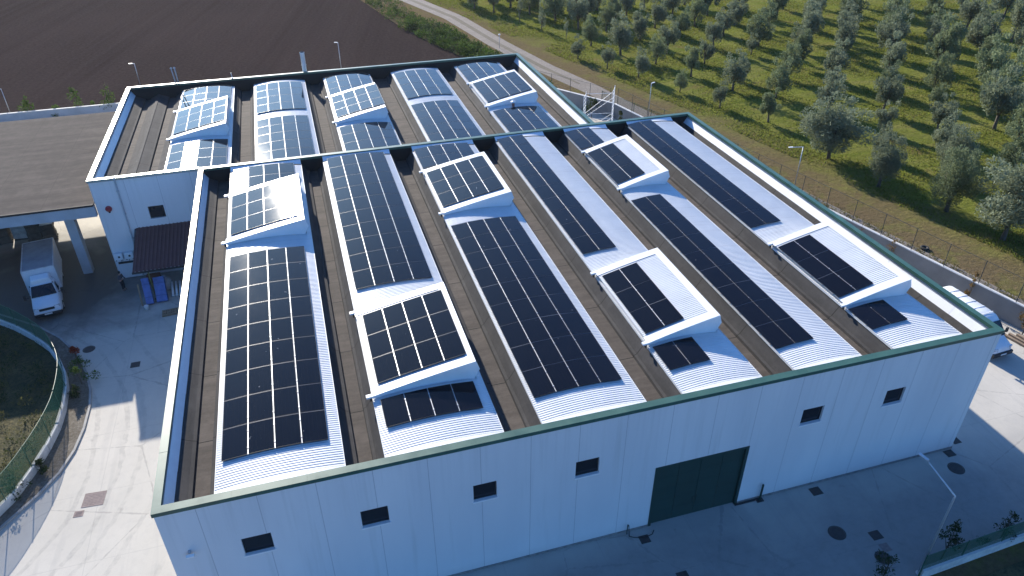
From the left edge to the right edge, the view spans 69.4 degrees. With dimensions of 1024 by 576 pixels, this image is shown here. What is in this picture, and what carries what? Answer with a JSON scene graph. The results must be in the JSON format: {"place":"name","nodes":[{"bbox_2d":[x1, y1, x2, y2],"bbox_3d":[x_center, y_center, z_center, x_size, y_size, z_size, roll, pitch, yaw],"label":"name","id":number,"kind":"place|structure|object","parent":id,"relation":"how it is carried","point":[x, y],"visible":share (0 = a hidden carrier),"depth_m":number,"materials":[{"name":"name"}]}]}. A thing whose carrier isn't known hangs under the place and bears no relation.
{"place":"outdoors","nodes":[
{"label":"outdoors","id":0,"kind":"place"},
{"bbox_2d":[0,325,63,497],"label":"garden ground","id":1,"kind":"structure","parent":0,"point":[15,378],"depth_m":49.71,"materials":[{"name":"green plant"}]},
{"bbox_2d":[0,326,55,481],"bbox_3d":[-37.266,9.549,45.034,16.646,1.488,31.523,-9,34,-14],"label":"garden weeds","id":2,"kind":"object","parent":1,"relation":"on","point":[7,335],"visible":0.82,"depth_m":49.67,"materials":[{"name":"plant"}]},
{"bbox_2d":[0,0,462,112],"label":"ploughed field","id":3,"kind":"structure","parent":0,"point":[51,51],"depth_m":123.51,"materials":[{"name":"soil"}]},
{"bbox_2d":[0,109,1023,575],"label":"yard","id":4,"kind":"structure","parent":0,"point":[902,507],"depth_m":41.81,"materials":[{"name":"concrete"}]},
{"bbox_2d":[0,320,69,515],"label":"wall","id":5,"kind":"structure","parent":4,"relation":"on","point":[7,503],"depth_m":46.14,"materials":[{"name":"grey concrete"}]},
{"bbox_2d":[0,305,65,504],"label":"green fence","id":6,"kind":"object","parent":5,"relation":"on","point":[45,431],"visible":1,"depth_m":44.95,"materials":[{"name":"green metal"}]},
{"bbox_2d":[20,237,64,318],"bbox_3d":[-37.292,-0.771,58.903,2.740,3.096,7.728,-16,36,-23],"label":"box truck","id":7,"kind":"object","parent":4,"relation":"on","point":[41,273],"visible":1,"depth_m":57.45,"materials":[{"name":"white metal"}]},
{"bbox_2d":[0,315,91,529],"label":"kerb","id":8,"kind":"structure","parent":4,"relation":"on","point":[28,503],"depth_m":44.91,"materials":[{"name":"concrete"}]},
{"bbox_2d":[0,316,88,525],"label":"kerb strip","id":9,"kind":"object","parent":8,"relation":"on","point":[66,440],"visible":0.7,"depth_m":46.47,"materials":[{"name":"grey concrete"}]},
{"bbox_2d":[0,111,115,273],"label":"canopy","id":10,"kind":"object","parent":4,"relation":"on","point":[46,164],"visible":0.75,"depth_m":63.20,"materials":[{"name":"grey concrete"}]},
{"bbox_2d":[153,276,168,302],"bbox_3d":[-27.967,0.108,58.859,0.820,1.861,1.682,-12,35,-17],"label":"board stack","id":11,"kind":"object","parent":4,"relation":"on","point":[160,288],"visible":1,"depth_m":58.61,"materials":[{"name":"blue plastic"}]},
{"bbox_2d":[86,53,593,277],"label":"warehouse","id":12,"kind":"structure","parent":4,"relation":"on","point":[139,141],"depth_m":69.39,"materials":[{"name":"white metal"}]},
{"bbox_2d":[132,221,190,299],"bbox_3d":[-27.129,-2.364,60.049,6.270,4.465,4.225,-9,34,-14],"label":"awning","id":13,"kind":"object","parent":12,"relation":"attached to","point":[161,247],"visible":0.64,"depth_m":59.07,"materials":[{"name":"brown metal"}]},
{"bbox_2d":[166,139,227,169],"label":"solar array","id":14,"kind":"object","parent":12,"relation":"on","point":[203,153],"visible":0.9,"depth_m":61.95,"materials":[{"name":"blue glass"}]},
{"bbox_2d":[173,98,226,134],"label":"solar array","id":15,"kind":"object","parent":12,"relation":"on","point":[200,115],"visible":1,"depth_m":67.97,"materials":[{"name":"blue glass"}]},
{"bbox_2d":[180,86,230,108],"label":"solar array","id":16,"kind":"object","parent":12,"relation":"on","point":[194,96],"visible":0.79,"depth_m":74.83,"materials":[{"name":"blue glass"}]},
{"bbox_2d":[256,81,305,113],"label":"solar array","id":17,"kind":"object","parent":12,"relation":"on","point":[279,95],"visible":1,"depth_m":74.19,"materials":[{"name":"blue glass"}]},
{"bbox_2d":[257,115,314,160],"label":"solar array","id":18,"kind":"object","parent":12,"relation":"on","point":[279,137],"visible":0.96,"depth_m":64.94,"materials":[{"name":"blue glass"}]},
{"bbox_2d":[325,74,371,94],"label":"solar array","id":19,"kind":"object","parent":12,"relation":"on","point":[339,83],"visible":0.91,"depth_m":78.14,"materials":[{"name":"blue glass"}]},
{"bbox_2d":[331,84,384,117],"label":"solar array","id":20,"kind":"object","parent":12,"relation":"on","point":[355,100],"visible":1,"depth_m":71.36,"materials":[{"name":"blue glass"}]},
{"bbox_2d":[339,122,399,150],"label":"solar array","id":21,"kind":"object","parent":12,"relation":"on","point":[365,135],"visible":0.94,"depth_m":65.29,"materials":[{"name":"blue glass"}]},
{"bbox_2d":[394,69,452,98],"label":"solar array","id":22,"kind":"object","parent":12,"relation":"on","point":[418,83],"visible":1,"depth_m":77.71,"materials":[{"name":"blue glass"}]},
{"bbox_2d":[411,100,481,140],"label":"solar array","id":23,"kind":"object","parent":12,"relation":"on","point":[444,119],"visible":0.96,"depth_m":68.44,"materials":[{"name":"blue glass"}]},
{"bbox_2d":[457,62,504,81],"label":"solar array","id":24,"kind":"object","parent":12,"relation":"on","point":[470,72],"visible":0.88,"depth_m":81.50,"materials":[{"name":"blue glass"}]},
{"bbox_2d":[473,71,531,101],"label":"solar array","id":25,"kind":"object","parent":12,"relation":"on","point":[500,86],"visible":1,"depth_m":74.87,"materials":[{"name":"blue glass"}]},
{"bbox_2d":[493,106,558,131],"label":"solar array","id":26,"kind":"object","parent":12,"relation":"on","point":[518,118],"visible":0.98,"depth_m":68.72,"materials":[{"name":"blue glass"}]},
{"bbox_2d":[915,452,955,574],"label":"street lamp","id":27,"kind":"object","parent":4,"relation":"on","point":[924,457],"visible":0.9,"depth_m":35.61,"materials":[{"name":"metal"}]},
{"bbox_2d":[938,519,964,549],"bbox_3d":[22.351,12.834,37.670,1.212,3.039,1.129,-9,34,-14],"label":"shrub","id":28,"kind":"object","parent":4,"relation":"on","point":[953,539],"visible":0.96,"depth_m":37.46,"materials":[{"name":"green plant"}]},
{"bbox_2d":[943,286,1012,358],"bbox_3d":[33.501,2.468,53.977,2.700,2.526,6.138,-12,35,-17],"label":"van","id":29,"kind":"object","parent":4,"relation":"on","point":[1003,347],"visible":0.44,"depth_m":52.66,"materials":[{"name":"white paint"}]},
{"bbox_2d":[150,112,1004,575],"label":"warehouse","id":30,"kind":"structure","parent":0,"point":[512,470],"depth_m":39.58,"materials":[{"name":"white metal"}]},
{"bbox_2d":[242,532,276,557],"bbox_3d":[-11.214,11.280,32.677,1.380,1.170,0.250,-9,34,-14],"label":"window","id":31,"kind":"structure","parent":30,"relation":"in","point":[259,544],"depth_m":32.81,"materials":[{"name":"black glass"}]},
{"bbox_2d":[230,178,297,234],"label":"solar array","id":32,"kind":"object","parent":30,"relation":"on","point":[261,206],"visible":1,"depth_m":52.01,"materials":[{"name":"blue glass"}]},
{"bbox_2d":[233,163,294,190],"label":"solar array","id":33,"kind":"object","parent":30,"relation":"on","point":[247,177],"visible":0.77,"depth_m":57.91,"materials":[{"name":"blue glass"}]},
{"bbox_2d":[221,246,327,461],"bbox_3d":[-13.236,2.433,40.552,4.672,0.256,18.460,-9,34,-14],"label":"solar array","id":34,"kind":"object","parent":30,"relation":"on","point":[270,348],"visible":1,"depth_m":38.49,"materials":[{"name":"black glass"}]},
{"bbox_2d":[360,506,390,529],"bbox_3d":[-6.279,10.462,33.903,1.360,1.170,0.250,-9,34,-14],"label":"window","id":35,"kind":"structure","parent":30,"relation":"in","point":[376,517],"depth_m":34.03,"materials":[{"name":"black glass"}]},
{"bbox_2d":[327,152,431,289],"bbox_3d":[-10.041,-5.656,52.959,4.673,0.248,20.515,-9,34,-14],"label":"solar array","id":36,"kind":"object","parent":30,"relation":"on","point":[382,243],"visible":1,"depth_m":50.99,"materials":[{"name":"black glass"}]},
{"bbox_2d":[362,290,465,383],"bbox_3d":[-5.348,2.451,39.434,4.598,0.953,6.130,-9,34,-14],"label":"solar array","id":37,"kind":"object","parent":30,"relation":"on","point":[426,321],"visible":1,"depth_m":39.14,"materials":[{"name":"black glass"}]},
{"bbox_2d":[380,381,482,427],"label":"solar array","id":38,"kind":"object","parent":30,"relation":"on","point":[425,403],"visible":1,"depth_m":35.59,"materials":[{"name":"black glass"}]},
{"bbox_2d":[414,143,474,168],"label":"solar array","id":39,"kind":"object","parent":30,"relation":"on","point":[432,156],"visible":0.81,"depth_m":61.30,"materials":[{"name":"blue glass"}]},
{"bbox_2d":[427,156,503,206],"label":"solar array","id":40,"kind":"object","parent":30,"relation":"on","point":[462,180],"visible":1,"depth_m":55.47,"materials":[{"name":"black glass"}]},
{"bbox_2d":[473,481,498,503],"bbox_3d":[-1.292,9.634,35.142,1.270,1.170,0.250,-9,34,-14],"label":"window","id":41,"kind":"structure","parent":30,"relation":"in","point":[486,491],"depth_m":35.28,"materials":[{"name":"black glass"}]},
{"bbox_2d":[451,216,621,397],"bbox_3d":[0.656,0.135,44.007,4.671,0.272,18.460,-9,34,-14],"label":"solar array","id":42,"kind":"object","parent":30,"relation":"on","point":[529,302],"visible":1,"depth_m":42.09,"materials":[{"name":"black glass"}]},
{"bbox_2d":[497,135,615,253],"bbox_3d":[2.730,-7.768,56.136,2.331,0.269,20.515,-9,34,-14],"label":"solar array","id":43,"kind":"object","parent":30,"relation":"on","point":[581,227],"visible":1,"depth_m":54.28,"materials":[{"name":"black glass"}]},
{"bbox_2d":[565,127,603,148],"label":"solar array","id":44,"kind":"object","parent":30,"relation":"on","point":[584,138],"visible":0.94,"depth_m":64.03,"materials":[{"name":"glass"}]},
{"bbox_2d":[574,457,599,479],"bbox_3d":[3.685,8.809,36.378,1.360,1.170,0.250,-9,34,-14],"label":"window","id":45,"kind":"structure","parent":30,"relation":"in","point":[586,468],"depth_m":36.52,"materials":[{"name":"black glass"}]},
{"bbox_2d":[588,143,644,183],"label":"solar array","id":46,"kind":"object","parent":30,"relation":"on","point":[616,164],"visible":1,"depth_m":58.53,"materials":[{"name":"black glass"}]},
{"bbox_2d":[602,263,682,333],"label":"solar array","id":47,"kind":"object","parent":30,"relation":"on","point":[647,304],"visible":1,"depth_m":42.44,"materials":[{"name":"black glass"}]},
{"bbox_2d":[653,337,709,369],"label":"solar array","id":48,"kind":"object","parent":30,"relation":"on","point":[674,354],"visible":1,"depth_m":38.77,"materials":[{"name":"black glass"}]},
{"bbox_2d":[627,120,780,227],"bbox_3d":[14.515,-9.712,59.070,2.329,0.294,20.515,-9,34,-14],"label":"solar array","id":49,"kind":"object","parent":30,"relation":"on","point":[744,207],"visible":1,"depth_m":57.30,"materials":[{"name":"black glass"}]},
{"bbox_2d":[631,194,813,348],"bbox_3d":[12.469,-1.818,46.946,2.328,0.294,18.460,-9,34,-14],"label":"solar array","id":50,"kind":"object","parent":30,"relation":"on","point":[766,316],"visible":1,"depth_m":45.15,"materials":[{"name":"black glass"}]},
{"bbox_2d":[798,406,822,426],"bbox_3d":[15.950,6.774,39.425,1.420,1.170,0.250,-9,34,-14],"label":"window","id":51,"kind":"structure","parent":30,"relation":"in","point":[810,416],"depth_m":39.57,"materials":[{"name":"black glass"}]},
{"bbox_2d":[778,234,872,297],"bbox_3d":[19.223,-1.443,45.656,2.274,0.668,6.130,-9,34,-14],"label":"solar array","id":52,"kind":"object","parent":30,"relation":"on","point":[832,272],"visible":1,"depth_m":45.41,"materials":[{"name":"black glass"}]},
{"bbox_2d":[849,300,907,328],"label":"solar array","id":53,"kind":"object","parent":30,"relation":"on","point":[875,314],"visible":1,"depth_m":41.70,"materials":[{"name":"black glass"}]},
{"bbox_2d":[361,0,1023,575],"bbox_3d":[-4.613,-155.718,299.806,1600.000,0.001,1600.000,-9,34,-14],"label":"ground","id":54,"kind":"structure","parent":0,"point":[841,188],"depth_m":96.31,"materials":[{"name":"green plant"}]},
{"bbox_2d":[0,103,119,121],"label":"boundary wall","id":55,"kind":"structure","parent":54,"relation":"on","point":[44,113],"depth_m":93.35,"materials":[{"name":"concrete"}]},
{"bbox_2d":[365,0,502,56],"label":"verge bushes","id":56,"kind":"object","parent":54,"relation":"on","point":[450,42],"visible":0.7,"depth_m":124.91,"materials":[{"name":"green plant"}]},
{"bbox_2d":[567,0,589,29],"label":"olive tree","id":57,"kind":"object","parent":54,"relation":"on","point":[579,7],"visible":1,"depth_m":128.56,"materials":[{"name":"green plant"}]},
{"bbox_2d":[557,88,613,116],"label":"boundary wall","id":58,"kind":"structure","parent":54,"relation":"on","point":[578,99],"depth_m":94.84,"materials":[{"name":"grey concrete"}]},
{"bbox_2d":[581,14,602,45],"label":"olive tree","id":59,"kind":"object","parent":54,"relation":"on","point":[588,33],"visible":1,"depth_m":119.49,"materials":[{"name":"green plant"}]},
{"bbox_2d":[599,0,618,31],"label":"olive tree","id":60,"kind":"object","parent":54,"relation":"on","point":[608,14],"visible":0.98,"depth_m":126.66,"materials":[{"name":"green plant"}]},
{"bbox_2d":[607,9,633,54],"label":"olive tree","id":61,"kind":"object","parent":54,"relation":"on","point":[621,34],"visible":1,"depth_m":114.55,"materials":[{"name":"green plant"}]},
{"bbox_2d":[631,1,650,39],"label":"olive tree","id":62,"kind":"object","parent":54,"relation":"on","point":[639,25],"visible":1,"depth_m":122.56,"materials":[{"name":"green plant"}]},
{"bbox_2d":[648,32,668,63],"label":"olive tree","id":63,"kind":"object","parent":54,"relation":"on","point":[658,49],"visible":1,"depth_m":110.97,"materials":[{"name":"green plant"}]},
{"bbox_2d":[657,14,680,53],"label":"olive tree","id":64,"kind":"object","parent":54,"relation":"on","point":[672,33],"visible":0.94,"depth_m":115.25,"materials":[{"name":"green plant"}]},
{"bbox_2d":[683,44,703,76],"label":"olive tree","id":65,"kind":"object","parent":54,"relation":"on","point":[692,62],"visible":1,"depth_m":105.78,"materials":[{"name":"green plant"}]},
{"bbox_2d":[687,0,707,26],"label":"olive tree","id":66,"kind":"object","parent":54,"relation":"on","point":[697,7],"visible":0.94,"depth_m":129.71,"materials":[{"name":"green plant"}]},
{"bbox_2d":[705,13,724,45],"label":"olive tree","id":67,"kind":"object","parent":54,"relation":"on","point":[715,30],"visible":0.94,"depth_m":117.76,"materials":[{"name":"green plant"}]},
{"bbox_2d":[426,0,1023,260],"bbox_3d":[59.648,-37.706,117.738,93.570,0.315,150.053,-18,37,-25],"label":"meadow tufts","id":68,"kind":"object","parent":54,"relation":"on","point":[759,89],"visible":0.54,"depth_m":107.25,"materials":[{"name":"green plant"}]},
{"bbox_2d":[721,48,748,90],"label":"olive tree","id":69,"kind":"object","parent":54,"relation":"on","point":[736,71],"visible":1,"depth_m":99.72,"materials":[{"name":"green plant"}]},
{"bbox_2d":[746,7,775,45],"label":"olive tree","id":70,"kind":"object","parent":54,"relation":"on","point":[760,29],"visible":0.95,"depth_m":118.57,"materials":[{"name":"green plant"}]},
{"bbox_2d":[759,87,781,121],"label":"olive tree","id":71,"kind":"object","parent":54,"relation":"on","point":[769,105],"visible":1,"depth_m":90.32,"materials":[{"name":"green plant"}]},
{"bbox_2d":[765,55,794,97],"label":"olive tree","id":72,"kind":"object","parent":54,"relation":"on","point":[784,79],"visible":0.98,"depth_m":97.20,"materials":[{"name":"green plant"}]},
{"bbox_2d":[776,41,803,73],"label":"olive tree","id":73,"kind":"object","parent":54,"relation":"on","point":[794,54],"visible":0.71,"depth_m":104.02,"materials":[{"name":"green plant"}]},
{"bbox_2d":[786,27,812,59],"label":"olive tree","id":74,"kind":"object","parent":54,"relation":"on","point":[803,40],"visible":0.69,"depth_m":108.71,"materials":[{"name":"green plant"}]},
{"bbox_2d":[801,0,824,34],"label":"olive tree","id":75,"kind":"object","parent":54,"relation":"on","point":[815,18],"visible":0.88,"depth_m":120.51,"materials":[{"name":"green plant"}]},
{"bbox_2d":[613,103,1023,330],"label":"boundary wall","id":76,"kind":"structure","parent":54,"relation":"on","point":[1004,308],"depth_m":59.27,"materials":[{"name":"grey concrete"}]},
{"bbox_2d":[617,88,1023,301],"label":"wire fence","id":77,"kind":"object","parent":76,"relation":"on","point":[866,204],"visible":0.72,"depth_m":63.25,"materials":[{"name":"metal"}]},
{"bbox_2d":[815,66,848,107],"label":"olive tree","id":78,"kind":"object","parent":54,"relation":"on","point":[828,89],"visible":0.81,"depth_m":93.25,"materials":[{"name":"green plant"}]},
{"bbox_2d":[823,38,851,73],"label":"olive tree","id":79,"kind":"object","parent":54,"relation":"on","point":[836,58],"visible":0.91,"depth_m":103.41,"materials":[{"name":"green plant"}]},
{"bbox_2d":[799,90,880,158],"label":"olive tree","id":80,"kind":"object","parent":54,"relation":"on","point":[829,127],"visible":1,"depth_m":79.52,"materials":[{"name":"green plant"}]},
{"bbox_2d":[834,10,858,52],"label":"olive tree","id":81,"kind":"object","parent":54,"relation":"on","point":[844,33],"visible":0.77,"depth_m":112.84,"materials":[{"name":"green plant"}]},
{"bbox_2d":[867,132,908,186],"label":"olive tree","id":82,"kind":"object","parent":54,"relation":"on","point":[887,160],"visible":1,"depth_m":73.65,"materials":[{"name":"green plant"}]},
{"bbox_2d":[875,100,901,131],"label":"olive tree","id":83,"kind":"object","parent":54,"relation":"on","point":[884,116],"visible":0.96,"depth_m":87.59,"materials":[{"name":"green plant"}]},
{"bbox_2d":[873,65,905,110],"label":"olive tree","id":84,"kind":"object","parent":54,"relation":"on","point":[885,91],"visible":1,"depth_m":92.42,"materials":[{"name":"green plant"}]},
{"bbox_2d":[880,30,907,74],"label":"olive tree","id":85,"kind":"object","parent":54,"relation":"on","point":[894,52],"visible":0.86,"depth_m":105.19,"materials":[{"name":"green plant"}]},
{"bbox_2d":[874,5,914,49],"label":"olive tree","id":86,"kind":"object","parent":54,"relation":"on","point":[894,26],"visible":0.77,"depth_m":112.51,"materials":[{"name":"green plant"}]},
{"bbox_2d":[804,191,1023,300],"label":"track weeds","id":87,"kind":"object","parent":54,"relation":"on","point":[933,255],"visible":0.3,"depth_m":64.92,"materials":[{"name":"green plant"}]},
{"bbox_2d":[923,49,956,90],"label":"olive tree","id":88,"kind":"object","parent":54,"relation":"on","point":[940,71],"visible":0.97,"depth_m":97.26,"materials":[{"name":"green plant"}]},
{"bbox_2d":[929,92,959,129],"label":"olive tree","id":89,"kind":"object","parent":54,"relation":"on","point":[940,112],"visible":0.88,"depth_m":86.86,"materials":[{"name":"green plant"}]},
{"bbox_2d":[923,12,968,64],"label":"olive tree","id":90,"kind":"object","parent":54,"relation":"on","point":[952,38],"visible":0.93,"depth_m":104.71,"materials":[{"name":"green plant"}]},
{"bbox_2d":[931,108,962,149],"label":"olive tree","id":91,"kind":"object","parent":54,"relation":"on","point":[944,132],"visible":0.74,"depth_m":81.80,"materials":[{"name":"green plant"}]},
{"bbox_2d":[928,144,988,211],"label":"olive tree","id":92,"kind":"object","parent":54,"relation":"on","point":[957,179],"visible":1,"depth_m":68.96,"materials":[{"name":"green plant"}]},
{"bbox_2d":[935,122,982,172],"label":"olive tree","id":93,"kind":"object","parent":54,"relation":"on","point":[964,137],"visible":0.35,"depth_m":74.36,"materials":[{"name":"green plant"}]},
{"bbox_2d":[917,533,1023,575],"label":"wall","id":94,"kind":"structure","parent":54,"relation":"on","point":[963,559],"depth_m":38.15,"materials":[{"name":"grey concrete"}]},
{"bbox_2d":[918,522,1023,575],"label":"green fence","id":95,"kind":"object","parent":94,"relation":"on","point":[950,553],"visible":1,"depth_m":37.71,"materials":[{"name":"green metal"}]},
{"bbox_2d":[958,0,989,28],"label":"olive tree","id":96,"kind":"object","parent":54,"relation":"on","point":[969,8],"visible":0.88,"depth_m":127.29,"materials":[{"name":"green plant"}]},
{"bbox_2d":[965,0,1004,48],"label":"olive tree","id":97,"kind":"object","parent":54,"relation":"on","point":[976,31],"visible":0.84,"depth_m":112.10,"materials":[{"name":"green plant"}]},
{"bbox_2d":[975,30,1015,83],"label":"olive tree","id":98,"kind":"object","parent":54,"relation":"on","point":[998,63],"visible":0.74,"depth_m":99.27,"materials":[{"name":"green plant"}]},
{"bbox_2d":[974,153,1023,240],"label":"olive tree","id":99,"kind":"object","parent":54,"relation":"on","point":[1009,211],"visible":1,"depth_m":63.77,"materials":[{"name":"green plant"}]},
{"bbox_2d":[978,46,1023,103],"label":"olive tree","id":100,"kind":"object","parent":54,"relation":"on","point":[1003,71],"visible":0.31,"depth_m":90.96,"materials":[{"name":"green plant"}]},
{"bbox_2d":[979,64,1023,129],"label":"olive tree","id":101,"kind":"object","parent":54,"relation":"on","point":[1004,103],"visible":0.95,"depth_m":87.04,"materials":[{"name":"green plant"}]},
{"bbox_2d":[996,118,1023,168],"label":"olive tree","id":102,"kind":"object","parent":54,"relation":"on","point":[1015,148],"visible":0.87,"depth_m":76.41,"materials":[{"name":"green plant"}]},
{"bbox_2d":[1009,0,1023,42],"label":"olive tree","id":103,"kind":"object","parent":54,"relation":"on","point":[1016,14],"visible":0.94,"depth_m":119.40,"materials":[{"name":"green plant"}]},
{"bbox_2d":[401,0,1023,303],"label":"road","id":104,"kind":"structure","parent":0,"point":[583,86],"depth_m":109.86,"materials":[{"name":"grey asphalt"}]},
{"bbox_2d":[984,560,1023,575],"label":"front verge","id":105,"kind":"structure","parent":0,"point":[1016,569],"depth_m":37.83,"materials":[{"name":"green plant"}]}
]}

